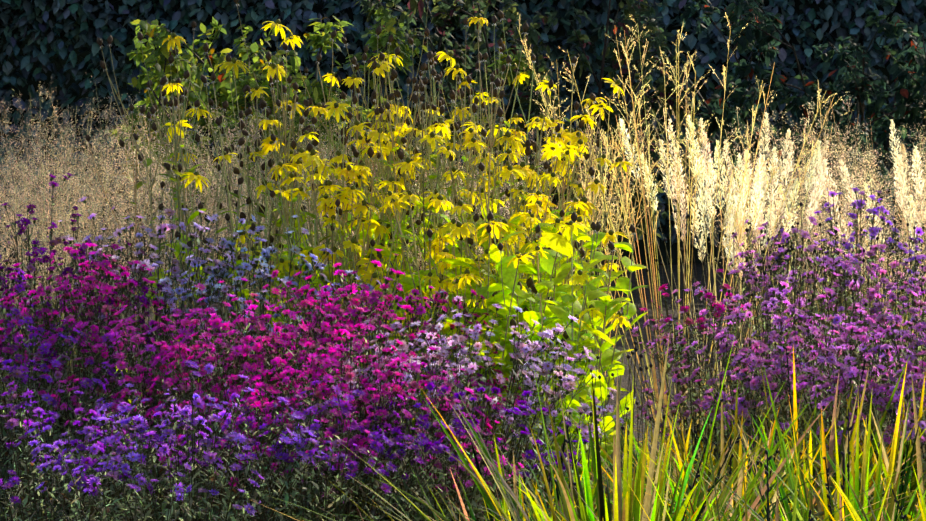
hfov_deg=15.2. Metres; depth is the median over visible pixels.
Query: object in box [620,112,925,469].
feather reed grass
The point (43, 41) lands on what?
ivy hedge
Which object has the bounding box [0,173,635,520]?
aster flower mounds
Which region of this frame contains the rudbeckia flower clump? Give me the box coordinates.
[85,0,647,518]
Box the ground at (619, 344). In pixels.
[0,261,925,520]
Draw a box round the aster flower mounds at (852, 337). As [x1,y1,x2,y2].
[500,186,925,515]
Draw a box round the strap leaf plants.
[253,329,925,520]
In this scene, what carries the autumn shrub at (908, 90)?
on the ground at (619, 344)
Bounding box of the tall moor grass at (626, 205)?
[515,12,853,485]
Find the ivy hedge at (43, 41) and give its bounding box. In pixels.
[0,0,925,267]
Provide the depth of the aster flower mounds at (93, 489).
9.90 m
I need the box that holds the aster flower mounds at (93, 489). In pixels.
[0,359,588,520]
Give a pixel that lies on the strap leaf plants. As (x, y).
(792, 490)
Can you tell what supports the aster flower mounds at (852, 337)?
on the ground at (619, 344)
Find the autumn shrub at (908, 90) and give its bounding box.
[106,0,925,311]
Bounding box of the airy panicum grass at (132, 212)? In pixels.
[0,74,925,446]
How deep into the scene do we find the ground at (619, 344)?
22.30 m
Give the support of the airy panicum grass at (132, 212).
on the ground at (619, 344)
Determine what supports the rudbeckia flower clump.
on the ground at (619, 344)
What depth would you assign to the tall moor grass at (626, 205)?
13.56 m

